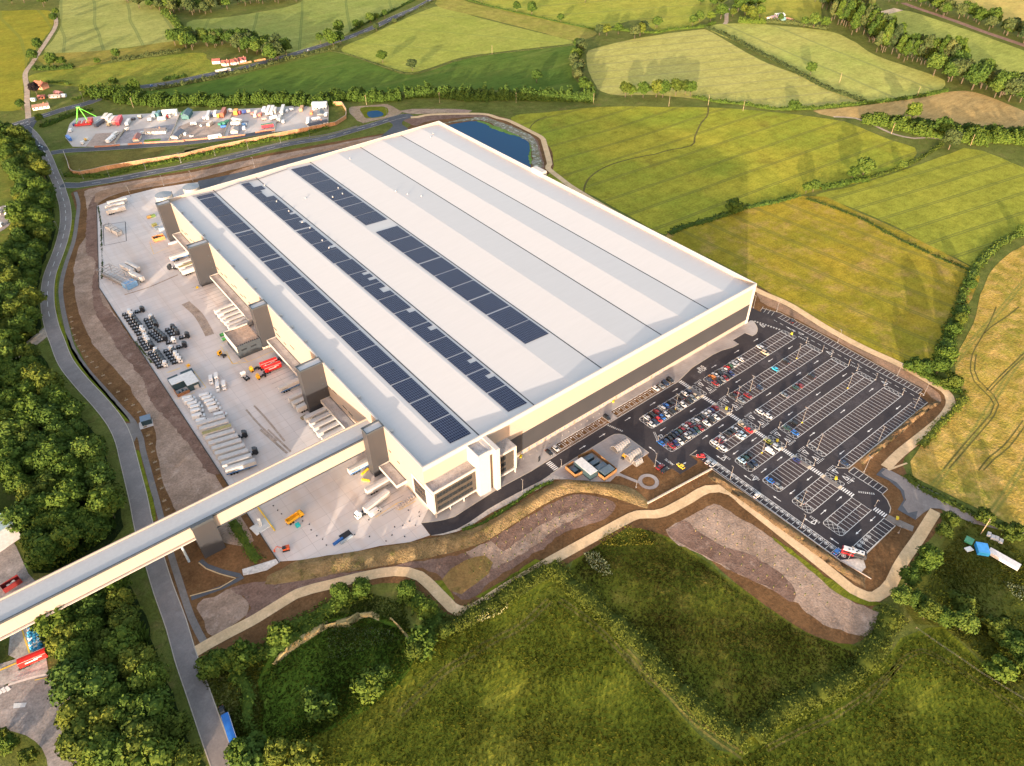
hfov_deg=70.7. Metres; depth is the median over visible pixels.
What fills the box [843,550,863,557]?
side window
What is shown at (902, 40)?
belt tree
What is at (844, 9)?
belt tree
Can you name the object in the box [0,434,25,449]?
broadleaf tree
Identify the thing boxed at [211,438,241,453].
box trailer
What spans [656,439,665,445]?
saloon car
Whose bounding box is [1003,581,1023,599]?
wild flowers
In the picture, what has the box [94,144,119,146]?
garden wall
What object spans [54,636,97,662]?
broadleaf tree
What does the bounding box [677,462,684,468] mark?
hatchback
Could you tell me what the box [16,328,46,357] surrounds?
dirt track
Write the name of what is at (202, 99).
tree belt
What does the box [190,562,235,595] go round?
timber edging
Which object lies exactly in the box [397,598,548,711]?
trodden track
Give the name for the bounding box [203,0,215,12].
belt tree
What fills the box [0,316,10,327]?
broadleaf tree
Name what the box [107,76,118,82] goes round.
bush
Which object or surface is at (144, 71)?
field
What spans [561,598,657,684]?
trodden track
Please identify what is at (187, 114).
barn
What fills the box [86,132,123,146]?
gravel
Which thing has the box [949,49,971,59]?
belt tree
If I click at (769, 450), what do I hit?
van
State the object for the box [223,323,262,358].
driver office
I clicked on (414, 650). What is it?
bush
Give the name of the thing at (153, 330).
tractor unit
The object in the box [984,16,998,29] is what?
belt tree
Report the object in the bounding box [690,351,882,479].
asphalt patches
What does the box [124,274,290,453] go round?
yard stains
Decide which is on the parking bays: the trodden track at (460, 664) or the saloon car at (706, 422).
the saloon car at (706, 422)
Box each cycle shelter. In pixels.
[610,438,630,453]
[624,447,642,462]
[632,457,642,466]
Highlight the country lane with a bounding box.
[23,18,57,118]
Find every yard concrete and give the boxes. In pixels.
[65,106,327,146]
[97,182,429,561]
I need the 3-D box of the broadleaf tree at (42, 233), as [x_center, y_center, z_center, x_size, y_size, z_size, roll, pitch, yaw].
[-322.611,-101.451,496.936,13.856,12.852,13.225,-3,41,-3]
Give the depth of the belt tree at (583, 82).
716.04 m
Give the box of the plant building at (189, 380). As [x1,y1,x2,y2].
[168,371,200,396]
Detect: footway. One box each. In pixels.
[58,192,206,642]
[80,126,356,182]
[126,423,139,440]
[191,559,243,599]
[242,559,277,574]
[431,475,565,535]
[620,473,638,482]
[886,515,913,531]
[888,463,907,470]
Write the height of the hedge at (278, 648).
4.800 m
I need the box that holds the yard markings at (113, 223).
[103,222,126,245]
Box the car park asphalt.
[422,308,926,559]
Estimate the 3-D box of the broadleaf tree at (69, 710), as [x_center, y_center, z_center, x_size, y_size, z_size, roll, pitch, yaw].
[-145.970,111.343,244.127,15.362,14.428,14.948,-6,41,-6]
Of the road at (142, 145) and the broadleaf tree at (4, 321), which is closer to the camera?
the broadleaf tree at (4, 321)
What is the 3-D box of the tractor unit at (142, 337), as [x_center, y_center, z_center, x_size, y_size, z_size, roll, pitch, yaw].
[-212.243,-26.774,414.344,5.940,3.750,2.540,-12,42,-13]
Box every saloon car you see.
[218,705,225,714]
[545,449,552,455]
[648,411,655,417]
[651,419,659,424]
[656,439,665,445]
[656,463,664,469]
[660,467,668,473]
[667,442,676,448]
[668,432,676,438]
[674,404,682,409]
[675,437,683,444]
[681,423,689,429]
[685,397,693,403]
[685,421,693,427]
[686,431,693,437]
[696,424,704,430]
[701,411,709,416]
[702,420,710,425]
[709,461,716,467]
[710,439,719,445]
[711,413,720,419]
[714,437,723,443]
[717,435,726,440]
[718,444,727,451]
[730,426,739,432]
[735,433,744,439]
[736,397,744,402]
[737,421,745,427]
[737,457,746,463]
[743,392,751,398]
[744,426,753,432]
[755,408,764,414]
[763,438,772,444]
[765,476,774,483]
[783,424,791,430]
[795,497,805,504]
[839,459,849,465]
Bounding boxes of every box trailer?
[16,647,47,670]
[104,201,124,208]
[105,205,125,214]
[106,197,127,204]
[119,263,135,271]
[124,260,140,271]
[128,270,144,281]
[169,251,188,261]
[174,258,191,267]
[181,266,194,275]
[196,414,225,428]
[199,419,228,433]
[205,428,234,443]
[208,433,238,448]
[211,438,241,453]
[213,303,233,314]
[214,443,245,458]
[216,306,237,318]
[218,448,248,463]
[219,310,240,322]
[221,453,251,469]
[223,313,243,325]
[224,458,256,474]
[226,317,246,327]
[228,320,252,329]
[259,357,276,370]
[263,361,281,373]
[278,378,299,392]
[287,391,302,402]
[291,397,303,408]
[295,402,307,412]
[303,407,327,422]
[308,411,331,427]
[312,416,335,432]
[316,421,340,437]
[320,426,343,439]
[347,457,368,474]
[363,488,389,513]
[364,476,390,494]
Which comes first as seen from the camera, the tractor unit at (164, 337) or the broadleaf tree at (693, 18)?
the tractor unit at (164, 337)
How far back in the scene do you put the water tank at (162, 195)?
536.37 m
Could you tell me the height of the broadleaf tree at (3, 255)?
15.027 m
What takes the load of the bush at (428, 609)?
on the ground at (52, 136)
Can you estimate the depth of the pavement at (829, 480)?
327.82 m
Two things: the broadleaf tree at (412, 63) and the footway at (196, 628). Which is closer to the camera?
the footway at (196, 628)
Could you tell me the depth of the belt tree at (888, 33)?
795.83 m
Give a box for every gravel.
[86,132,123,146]
[116,124,174,143]
[172,122,227,139]
[228,121,248,135]
[444,117,542,167]
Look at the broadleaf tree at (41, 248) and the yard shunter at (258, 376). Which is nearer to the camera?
the yard shunter at (258, 376)
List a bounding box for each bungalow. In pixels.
[144,127,166,134]
[221,59,229,65]
[229,57,238,64]
[238,56,246,62]
[307,119,327,126]
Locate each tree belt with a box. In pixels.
[84,82,401,107]
[403,81,595,103]
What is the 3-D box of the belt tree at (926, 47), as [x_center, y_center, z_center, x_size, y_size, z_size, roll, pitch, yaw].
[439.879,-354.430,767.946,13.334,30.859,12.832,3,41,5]
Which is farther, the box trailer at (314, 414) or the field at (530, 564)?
the box trailer at (314, 414)
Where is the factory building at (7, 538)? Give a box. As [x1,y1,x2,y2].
[0,513,19,551]
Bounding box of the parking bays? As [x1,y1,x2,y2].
[646,313,925,530]
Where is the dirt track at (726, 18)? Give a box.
[723,9,729,23]
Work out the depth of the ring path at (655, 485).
329.14 m
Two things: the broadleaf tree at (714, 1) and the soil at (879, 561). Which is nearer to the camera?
the soil at (879, 561)
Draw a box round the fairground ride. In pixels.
[75,107,94,125]
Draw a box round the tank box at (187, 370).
[180,368,194,374]
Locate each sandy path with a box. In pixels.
[195,485,939,655]
[411,113,955,468]
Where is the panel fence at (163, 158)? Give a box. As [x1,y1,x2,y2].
[63,102,346,174]
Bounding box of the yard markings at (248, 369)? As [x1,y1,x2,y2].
[150,244,414,517]
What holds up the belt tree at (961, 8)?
on the ground at (52, 136)
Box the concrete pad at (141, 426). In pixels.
[139,420,153,429]
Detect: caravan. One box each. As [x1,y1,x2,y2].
[105,135,115,142]
[208,133,221,138]
[230,121,240,124]
[231,117,241,121]
[311,116,319,120]
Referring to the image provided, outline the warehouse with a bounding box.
[155,121,756,517]
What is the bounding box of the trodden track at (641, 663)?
[627,649,743,754]
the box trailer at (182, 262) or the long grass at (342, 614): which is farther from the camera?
the box trailer at (182, 262)
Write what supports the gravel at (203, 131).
on the yard concrete at (295, 118)
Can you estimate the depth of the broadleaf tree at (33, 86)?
725.61 m
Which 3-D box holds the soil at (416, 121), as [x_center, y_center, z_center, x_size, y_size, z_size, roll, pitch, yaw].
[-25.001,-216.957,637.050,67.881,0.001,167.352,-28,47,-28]
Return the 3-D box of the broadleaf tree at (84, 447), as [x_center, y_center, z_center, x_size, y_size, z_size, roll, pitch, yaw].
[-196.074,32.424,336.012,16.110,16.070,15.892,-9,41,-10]
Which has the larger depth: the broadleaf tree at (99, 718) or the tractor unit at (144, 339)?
the tractor unit at (144, 339)
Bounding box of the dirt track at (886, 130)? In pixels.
[833,116,940,139]
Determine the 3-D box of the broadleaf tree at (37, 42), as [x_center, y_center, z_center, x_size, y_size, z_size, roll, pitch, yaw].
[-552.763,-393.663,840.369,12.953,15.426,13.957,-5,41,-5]
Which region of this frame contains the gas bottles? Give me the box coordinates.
[168,240,177,244]
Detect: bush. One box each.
[0,726,9,736]
[0,732,20,756]
[16,746,39,765]
[20,322,38,336]
[78,84,86,91]
[93,58,100,62]
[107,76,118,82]
[195,649,223,680]
[203,647,225,671]
[219,648,237,670]
[223,736,247,763]
[227,637,256,674]
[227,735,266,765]
[263,736,291,765]
[266,620,295,646]
[283,738,323,765]
[301,691,340,723]
[329,582,351,601]
[349,667,383,703]
[351,576,371,596]
[372,663,392,682]
[396,579,415,596]
[404,641,423,660]
[405,624,437,661]
[418,598,437,619]
[437,621,455,638]
[724,197,744,213]
[788,99,802,109]
[897,160,907,167]
[903,356,926,372]
[922,358,932,373]
[939,371,964,388]
[945,321,963,333]
[947,589,980,615]
[973,506,996,525]
[980,613,1015,641]
[982,652,1019,683]
[995,627,1023,648]
[998,521,1023,542]
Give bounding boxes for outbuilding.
[37,94,45,98]
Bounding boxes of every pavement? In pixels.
[422,320,756,521]
[551,434,647,481]
[690,388,702,395]
[716,404,727,413]
[741,421,753,430]
[795,456,809,468]
[823,476,839,488]
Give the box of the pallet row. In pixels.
[395,495,415,509]
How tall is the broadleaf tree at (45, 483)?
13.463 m
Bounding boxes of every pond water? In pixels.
[367,110,383,117]
[449,121,530,167]
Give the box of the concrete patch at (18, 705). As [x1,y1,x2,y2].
[13,703,25,707]
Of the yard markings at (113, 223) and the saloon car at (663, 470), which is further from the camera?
the yard markings at (113, 223)
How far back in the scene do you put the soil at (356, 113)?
684.60 m
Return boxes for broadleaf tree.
[0,134,12,143]
[0,143,14,151]
[0,149,14,160]
[0,240,14,248]
[0,243,11,254]
[0,253,14,261]
[0,256,16,267]
[0,266,22,283]
[0,281,13,295]
[0,290,18,301]
[0,297,30,316]
[0,300,4,319]
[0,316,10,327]
[0,327,23,344]
[0,339,17,358]
[0,355,18,367]
[0,361,26,375]
[0,369,23,388]
[0,388,23,409]
[0,407,14,421]
[0,417,18,438]
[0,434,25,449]
[0,443,26,460]
[0,457,24,483]
[0,501,34,532]
[1,124,10,134]
[1,155,14,160]
[1,158,20,173]
[2,472,33,495]
[3,199,26,219]
[6,124,31,137]
[6,156,23,162]
[6,314,35,331]
[7,212,27,223]
[7,227,28,238]
[7,231,29,243]
[8,166,22,182]
[8,248,22,263]
[8,279,34,291]
[9,221,26,236]
[10,137,23,144]
[10,182,26,195]
[11,242,28,251]
[11,378,37,395]
[11,392,47,417]
[12,143,24,148]
[12,192,20,199]
[12,304,42,319]
[12,409,43,429]
[12,423,42,450]
[13,151,23,156]
[13,342,41,357]
[14,98,25,107]
[14,174,30,183]
[14,286,47,305]
[15,483,39,504]
[16,168,38,177]
[16,189,36,203]
[17,134,35,141]
[18,144,34,153]
[18,247,41,261]
[18,253,43,271]
[18,528,49,551]
[19,163,31,170]
[19,356,41,365]
[19,362,50,381]
[19,448,40,472]
[21,268,39,281]
[21,276,37,285]
[21,431,49,450]
[22,207,38,217]
[22,217,35,224]
[22,242,48,261]
[22,492,53,517]
[23,152,45,162]
[23,177,34,184]
[24,140,37,147]
[24,222,39,232]
[24,533,64,569]
[25,48,38,61]
[25,147,45,156]
[26,176,49,188]
[26,238,45,246]
[27,81,39,93]
[27,158,49,166]
[27,187,35,191]
[27,204,43,209]
[28,604,77,640]
[29,369,67,395]
[29,510,53,532]
[30,159,51,177]
[30,402,66,428]
[31,37,42,50]
[31,226,52,240]
[31,465,47,484]
[31,470,61,493]
[32,174,46,180]
[32,211,53,224]
[33,113,43,122]
[33,439,67,471]
[34,181,56,194]
[34,208,53,215]
[35,190,56,202]
[35,196,56,211]
[36,433,58,450]
[39,382,67,398]
[40,222,56,231]
[43,52,57,64]
[43,418,67,435]
[43,479,87,513]
[43,621,78,657]
[44,387,76,405]
[44,657,89,707]
[46,452,82,478]
[46,507,75,530]
[48,12,57,22]
[48,521,84,553]
[51,7,58,12]
[52,690,99,730]
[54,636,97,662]
[54,713,93,765]
[55,477,88,491]
[56,56,66,63]
[56,426,82,442]
[58,398,86,420]
[62,439,80,457]
[62,464,85,483]
[65,418,87,435]
[69,506,95,527]
[70,435,108,463]
[70,590,107,620]
[71,613,105,639]
[71,662,119,702]
[77,727,123,765]
[79,515,112,543]
[81,433,105,442]
[82,454,106,472]
[84,461,116,488]
[84,486,126,521]
[85,480,124,502]
[85,705,117,737]
[87,648,118,665]
[89,627,114,654]
[92,732,132,765]
[95,679,130,708]
[96,575,132,597]
[100,623,139,664]
[104,587,136,615]
[106,603,142,631]
[110,48,119,57]
[110,691,140,729]
[115,714,170,765]
[116,642,162,681]
[125,736,178,765]
[126,660,171,693]
[126,684,177,725]
[127,79,136,86]
[160,709,194,739]
[166,741,203,765]
[298,684,320,710]
[315,32,323,42]
[322,28,331,36]
[325,30,339,44]
[333,20,343,30]
[336,31,344,42]
[352,19,359,27]
[365,12,373,22]
[373,23,378,30]
[375,50,386,61]
[381,9,387,15]
[406,58,416,70]
[513,1,521,8]
[527,1,537,14]
[532,69,542,82]
[557,13,564,19]
[653,16,662,24]
[689,14,697,25]
[695,10,704,20]
[707,10,715,21]
[709,0,718,6]
[715,3,728,18]
[730,8,737,16]
[732,0,746,9]
[741,4,748,14]
[746,5,758,17]
[747,0,757,5]
[757,4,765,16]
[801,16,808,24]
[802,182,812,192]
[806,61,817,73]
[809,12,821,27]
[809,179,820,191]
[821,16,831,26]
[846,166,860,177]
[856,156,877,175]
[889,584,912,604]
[896,565,921,587]
[904,102,922,116]
[908,588,928,608]
[909,556,934,576]
[914,542,943,569]
[914,599,943,620]
[930,356,952,374]
[931,343,959,367]
[932,116,953,131]
[933,605,955,628]
[934,522,954,539]
[940,510,961,527]
[941,129,962,149]
[953,311,968,325]
[953,609,980,634]
[962,277,978,289]
[1008,636,1023,660]
[1015,225,1023,231]
[1016,656,1023,674]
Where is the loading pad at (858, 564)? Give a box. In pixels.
[841,558,865,571]
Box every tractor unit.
[122,308,131,316]
[124,311,133,318]
[126,314,136,321]
[128,317,138,324]
[130,319,139,327]
[132,322,142,330]
[134,306,144,313]
[134,325,144,332]
[136,328,146,335]
[137,332,147,340]
[139,335,149,342]
[140,337,150,345]
[142,340,152,348]
[143,314,153,321]
[144,342,154,350]
[145,316,154,323]
[146,319,156,326]
[148,321,158,328]
[148,326,157,334]
[148,347,157,354]
[149,349,159,357]
[150,328,159,336]
[151,352,161,360]
[152,330,161,338]
[153,355,163,363]
[154,332,164,340]
[155,357,165,365]
[157,334,167,342]
[157,360,167,368]
[163,345,173,353]
[165,323,174,331]
[165,347,175,355]
[166,336,176,344]
[167,263,176,269]
[167,326,177,333]
[167,350,177,358]
[169,328,179,336]
[169,353,180,361]
[171,356,182,364]
[176,341,186,348]
[179,331,189,339]
[238,430,247,437]
[240,371,249,380]
[249,446,257,454]
[354,510,366,519]
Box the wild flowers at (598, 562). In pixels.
[584,552,610,573]
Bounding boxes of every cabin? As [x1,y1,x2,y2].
[132,132,141,141]
[170,128,184,138]
[230,125,238,133]
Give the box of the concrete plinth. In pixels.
[250,518,272,534]
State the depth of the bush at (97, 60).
806.01 m
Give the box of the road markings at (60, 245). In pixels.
[44,151,65,312]
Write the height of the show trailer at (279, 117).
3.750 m
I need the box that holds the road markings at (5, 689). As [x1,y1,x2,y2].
[0,686,9,693]
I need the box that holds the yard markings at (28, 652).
[0,629,46,679]
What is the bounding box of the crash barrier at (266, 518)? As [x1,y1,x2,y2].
[257,507,274,530]
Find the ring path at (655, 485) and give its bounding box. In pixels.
[638,474,658,488]
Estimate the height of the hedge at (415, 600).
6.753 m
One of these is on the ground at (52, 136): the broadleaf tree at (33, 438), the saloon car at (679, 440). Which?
the broadleaf tree at (33, 438)
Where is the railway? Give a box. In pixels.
[901,3,1023,46]
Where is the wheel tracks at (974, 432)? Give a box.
[529,107,1023,470]
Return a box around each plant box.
[571,467,577,473]
[584,454,593,462]
[589,458,599,466]
[595,461,606,472]
[599,464,614,476]
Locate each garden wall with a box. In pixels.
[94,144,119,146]
[144,140,183,143]
[182,134,244,140]
[255,129,274,132]
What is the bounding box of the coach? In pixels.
[841,545,866,559]
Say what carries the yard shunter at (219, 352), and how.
on the yard concrete at (329, 503)
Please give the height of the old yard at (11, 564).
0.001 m
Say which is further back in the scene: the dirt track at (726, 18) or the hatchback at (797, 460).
the dirt track at (726, 18)
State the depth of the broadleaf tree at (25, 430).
340.65 m
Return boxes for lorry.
[215,67,230,72]
[221,712,235,741]
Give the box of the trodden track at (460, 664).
[400,601,552,716]
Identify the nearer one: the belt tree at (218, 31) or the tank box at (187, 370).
the tank box at (187, 370)
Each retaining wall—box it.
[647,468,711,503]
[712,469,871,578]
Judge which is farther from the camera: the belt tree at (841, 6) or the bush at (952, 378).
the belt tree at (841, 6)
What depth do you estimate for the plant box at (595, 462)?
335.90 m
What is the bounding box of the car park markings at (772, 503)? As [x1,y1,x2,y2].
[546,310,922,558]
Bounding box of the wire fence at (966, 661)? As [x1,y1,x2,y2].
[915,627,1021,697]
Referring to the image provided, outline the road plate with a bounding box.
[339,530,352,539]
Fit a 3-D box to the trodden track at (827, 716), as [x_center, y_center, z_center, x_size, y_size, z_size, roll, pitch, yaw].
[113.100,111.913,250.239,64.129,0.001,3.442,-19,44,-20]
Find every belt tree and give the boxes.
[131,0,143,7]
[144,0,152,8]
[153,0,163,9]
[165,0,178,13]
[165,29,175,44]
[173,29,185,45]
[177,31,186,48]
[182,31,197,49]
[183,26,193,31]
[184,0,197,14]
[196,28,207,45]
[198,1,208,13]
[201,34,208,46]
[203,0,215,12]
[207,34,218,45]
[208,31,219,45]
[214,27,223,44]
[220,0,230,8]
[223,30,232,44]
[229,32,242,51]
[236,28,248,33]
[239,36,250,52]
[242,32,251,48]
[249,31,258,36]
[249,36,258,51]
[249,40,260,52]
[257,37,264,51]
[262,43,277,59]
[268,32,280,42]
[271,42,283,58]
[278,37,292,53]
[568,52,579,59]
[569,58,577,65]
[571,47,580,53]
[572,62,583,70]
[573,69,583,80]
[575,38,584,46]
[575,59,585,66]
[577,41,587,50]
[578,76,586,84]
[579,80,587,87]
[583,80,592,89]
[595,24,603,34]
[603,24,610,35]
[614,23,623,31]
[619,81,631,96]
[627,85,637,96]
[629,25,640,38]
[636,81,651,95]
[637,22,645,32]
[641,20,648,33]
[649,80,662,96]
[659,79,671,97]
[670,78,683,95]
[682,79,688,92]
[685,81,697,95]
[830,2,838,19]
[835,0,846,24]
[838,3,845,24]
[842,0,851,25]
[843,0,854,26]
[847,9,855,28]
[850,12,859,34]
[855,4,865,31]
[860,5,873,33]
[865,9,876,25]
[867,10,879,37]
[867,21,875,40]
[872,16,882,42]
[874,31,883,51]
[875,18,886,34]
[882,22,893,52]
[889,19,895,30]
[889,23,903,53]
[895,22,907,50]
[896,35,907,56]
[902,40,912,61]
[907,39,915,58]
[911,33,920,57]
[911,39,920,60]
[917,34,933,64]
[924,44,933,63]
[927,52,948,75]
[931,0,944,10]
[932,37,940,52]
[937,36,950,53]
[939,2,949,15]
[941,2,952,14]
[941,61,959,81]
[943,38,958,69]
[945,0,956,14]
[948,44,961,58]
[948,58,964,80]
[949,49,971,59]
[955,2,969,18]
[955,35,962,42]
[957,58,976,83]
[959,40,965,49]
[962,37,968,46]
[963,46,970,53]
[964,62,990,87]
[964,66,989,89]
[966,2,978,18]
[970,6,982,20]
[974,8,989,24]
[978,58,997,82]
[980,64,995,86]
[980,72,992,88]
[982,77,992,89]
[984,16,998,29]
[988,7,1002,14]
[988,77,1007,97]
[990,69,1004,79]
[991,12,1002,27]
[993,70,1018,96]
[1001,17,1017,35]
[1003,78,1023,100]
[1013,72,1023,95]
[1015,20,1021,36]
[1016,87,1023,101]
[1018,26,1023,43]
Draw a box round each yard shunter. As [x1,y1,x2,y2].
[217,350,226,357]
[249,366,259,372]
[256,373,265,379]
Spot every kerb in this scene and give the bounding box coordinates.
[8,674,46,685]
[11,2,422,123]
[31,127,228,742]
[40,158,210,765]
[52,133,267,154]
[58,117,404,187]
[66,115,395,182]
[96,206,279,562]
[421,308,927,552]
[550,434,648,474]
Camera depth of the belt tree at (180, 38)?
839.08 m
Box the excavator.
[273,544,289,551]
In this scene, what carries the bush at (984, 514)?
on the ground at (52, 136)
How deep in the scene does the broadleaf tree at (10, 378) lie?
373.71 m
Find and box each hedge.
[32,62,74,70]
[39,106,92,127]
[44,80,72,84]
[63,125,328,177]
[71,92,88,100]
[90,78,140,90]
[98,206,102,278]
[111,48,181,61]
[134,341,152,362]
[149,45,337,90]
[160,8,183,29]
[162,73,187,80]
[220,582,372,675]
[226,672,268,739]
[227,519,266,563]
[247,608,329,664]
[332,44,573,73]
[350,0,415,30]
[357,0,434,36]
[396,584,446,642]
[440,558,556,635]
[461,479,553,530]
[468,0,594,29]
[544,557,752,756]
[611,21,715,33]
[665,192,800,234]
[691,88,948,110]
[705,26,866,101]
[738,16,765,23]
[739,602,909,748]
[765,17,828,29]
[806,197,969,270]
[820,175,870,189]
[861,112,1023,146]
[870,141,943,177]
[890,114,1023,131]
[900,474,1023,532]
[903,360,967,395]
[916,395,968,448]
[934,303,970,350]
[954,231,1023,304]
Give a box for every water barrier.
[333,537,343,545]
[340,535,352,544]
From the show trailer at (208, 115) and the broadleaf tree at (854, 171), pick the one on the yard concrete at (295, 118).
the show trailer at (208, 115)
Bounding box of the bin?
[964,546,973,552]
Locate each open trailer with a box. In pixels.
[178,262,192,271]
[202,423,231,438]
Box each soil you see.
[63,115,956,656]
[349,104,401,122]
[401,109,471,113]
[404,115,543,167]
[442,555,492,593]
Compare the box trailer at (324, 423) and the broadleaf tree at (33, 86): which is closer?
the box trailer at (324, 423)
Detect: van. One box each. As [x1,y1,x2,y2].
[182,395,195,401]
[184,398,196,404]
[187,400,200,407]
[190,403,203,408]
[190,407,203,413]
[191,412,205,419]
[196,417,207,421]
[199,392,212,398]
[201,395,214,401]
[204,398,217,404]
[206,401,219,408]
[208,374,213,384]
[208,405,221,412]
[213,411,226,416]
[214,372,218,381]
[215,381,220,391]
[221,380,226,390]
[368,507,382,516]
[765,446,774,454]
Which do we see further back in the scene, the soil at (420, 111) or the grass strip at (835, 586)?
the soil at (420, 111)
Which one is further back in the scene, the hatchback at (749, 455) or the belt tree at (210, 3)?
the belt tree at (210, 3)
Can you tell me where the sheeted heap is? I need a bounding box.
[964,536,974,545]
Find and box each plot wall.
[114,120,131,143]
[168,112,180,140]
[223,111,232,135]
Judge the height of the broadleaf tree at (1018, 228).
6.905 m
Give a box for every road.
[12,0,430,124]
[17,120,47,150]
[32,129,228,765]
[51,131,271,154]
[60,114,402,187]
[198,147,345,188]
[381,114,412,136]
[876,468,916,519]
[882,468,1023,533]
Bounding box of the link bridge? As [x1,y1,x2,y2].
[0,418,369,640]
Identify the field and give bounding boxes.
[0,10,53,110]
[0,161,14,242]
[28,53,221,87]
[38,41,186,67]
[45,0,173,52]
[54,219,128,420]
[67,148,164,170]
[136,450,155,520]
[141,45,581,95]
[144,139,160,141]
[157,146,202,156]
[187,0,408,51]
[241,570,1023,765]
[257,614,414,765]
[341,6,572,71]
[360,106,388,117]
[435,0,596,39]
[435,580,453,599]
[475,0,726,31]
[476,559,539,597]
[477,120,522,137]
[511,106,916,233]
[528,142,531,163]
[571,528,861,733]
[586,29,859,107]
[666,196,979,363]
[710,23,944,100]
[750,0,821,22]
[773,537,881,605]
[814,91,1023,127]
[816,148,1023,264]
[888,10,1023,72]
[905,519,1023,701]
[910,245,1023,525]
[954,0,1023,20]
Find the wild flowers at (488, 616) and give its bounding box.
[477,605,507,620]
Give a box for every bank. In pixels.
[265,479,647,584]
[272,621,327,664]
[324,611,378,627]
[390,617,407,638]
[707,472,865,588]
[858,401,941,464]
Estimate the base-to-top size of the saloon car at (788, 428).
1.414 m
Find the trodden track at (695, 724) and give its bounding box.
[623,652,741,759]
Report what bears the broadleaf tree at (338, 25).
on the ground at (52, 136)
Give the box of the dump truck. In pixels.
[285,509,303,524]
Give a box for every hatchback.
[552,445,559,451]
[661,437,668,442]
[665,434,672,440]
[672,440,679,446]
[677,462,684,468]
[679,435,686,441]
[682,432,690,438]
[696,454,704,457]
[704,459,712,464]
[728,428,735,433]
[741,454,749,460]
[744,452,752,457]
[746,463,754,468]
[750,460,758,466]
[753,492,760,498]
[764,413,772,418]
[773,482,782,488]
[791,429,799,435]
[792,457,800,462]
[833,547,840,554]
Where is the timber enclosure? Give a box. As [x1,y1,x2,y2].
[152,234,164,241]
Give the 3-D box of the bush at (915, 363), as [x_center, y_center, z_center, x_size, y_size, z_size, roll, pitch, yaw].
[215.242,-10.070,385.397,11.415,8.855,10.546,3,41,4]
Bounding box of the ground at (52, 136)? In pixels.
[0,0,1023,765]
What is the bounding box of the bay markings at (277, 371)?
[171,248,401,515]
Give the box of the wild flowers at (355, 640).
[328,624,392,657]
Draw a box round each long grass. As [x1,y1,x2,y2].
[193,656,269,739]
[323,593,411,633]
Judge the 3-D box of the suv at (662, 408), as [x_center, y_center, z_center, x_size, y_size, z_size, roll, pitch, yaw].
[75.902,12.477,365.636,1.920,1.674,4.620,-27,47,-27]
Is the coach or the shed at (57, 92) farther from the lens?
the shed at (57, 92)
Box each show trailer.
[93,118,104,126]
[104,113,112,120]
[115,115,122,124]
[125,118,130,125]
[151,111,155,118]
[154,110,161,117]
[157,116,165,120]
[205,110,210,119]
[220,107,226,116]
[261,122,273,127]
[265,105,270,114]
[269,105,274,114]
[269,115,276,119]
[276,114,281,121]
[279,104,284,114]
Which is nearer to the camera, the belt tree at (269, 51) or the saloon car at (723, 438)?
the saloon car at (723, 438)
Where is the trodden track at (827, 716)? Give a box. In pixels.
[765,661,898,747]
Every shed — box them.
[48,94,60,97]
[53,90,62,93]
[161,109,177,115]
[767,15,777,18]
[974,542,990,556]
[990,548,1021,570]
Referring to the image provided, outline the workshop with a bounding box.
[317,108,323,116]
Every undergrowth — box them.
[0,175,53,345]
[0,356,116,571]
[10,175,55,339]
[20,355,123,572]
[42,608,189,765]
[125,585,205,765]
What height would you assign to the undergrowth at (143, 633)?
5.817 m
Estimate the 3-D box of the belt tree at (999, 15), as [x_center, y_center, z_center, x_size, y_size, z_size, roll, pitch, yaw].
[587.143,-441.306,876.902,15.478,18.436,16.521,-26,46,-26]
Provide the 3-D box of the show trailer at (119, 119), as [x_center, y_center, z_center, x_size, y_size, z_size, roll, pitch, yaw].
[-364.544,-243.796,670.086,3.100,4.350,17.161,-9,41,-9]
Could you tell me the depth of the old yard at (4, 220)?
527.12 m
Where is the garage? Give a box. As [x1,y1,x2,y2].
[211,58,220,63]
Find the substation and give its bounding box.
[139,414,151,425]
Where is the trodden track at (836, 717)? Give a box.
[767,665,902,751]
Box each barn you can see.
[181,108,192,119]
[311,101,327,109]
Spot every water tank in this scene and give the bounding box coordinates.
[155,191,172,201]
[182,183,200,193]
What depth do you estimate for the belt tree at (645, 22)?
868.56 m
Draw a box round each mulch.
[73,135,381,545]
[85,196,219,474]
[94,175,194,203]
[197,588,248,635]
[230,140,369,173]
[231,576,327,618]
[327,494,615,599]
[466,508,586,568]
[666,504,878,635]
[668,521,795,601]
[757,293,940,401]
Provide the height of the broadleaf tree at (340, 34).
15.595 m
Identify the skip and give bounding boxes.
[0,575,22,592]
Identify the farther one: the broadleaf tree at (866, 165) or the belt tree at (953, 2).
the belt tree at (953, 2)
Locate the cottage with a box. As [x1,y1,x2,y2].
[31,102,49,110]
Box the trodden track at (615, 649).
[558,601,653,687]
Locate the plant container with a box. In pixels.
[574,457,597,479]
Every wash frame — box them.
[96,263,140,290]
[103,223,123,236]
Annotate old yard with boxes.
[0,205,9,230]
[0,543,34,597]
[0,627,47,684]
[0,675,76,765]
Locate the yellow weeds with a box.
[599,525,655,545]
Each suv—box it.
[603,413,610,420]
[657,405,665,410]
[661,379,669,385]
[666,376,673,382]
[688,394,696,400]
[689,428,697,435]
[691,418,699,423]
[761,349,768,355]
[771,443,780,450]
[789,420,798,425]
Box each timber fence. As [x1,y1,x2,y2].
[565,461,582,477]
[578,449,616,480]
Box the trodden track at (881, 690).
[869,651,1023,716]
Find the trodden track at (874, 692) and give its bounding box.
[866,648,1023,712]
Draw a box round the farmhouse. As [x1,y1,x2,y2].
[34,80,48,89]
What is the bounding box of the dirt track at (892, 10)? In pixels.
[881,8,902,13]

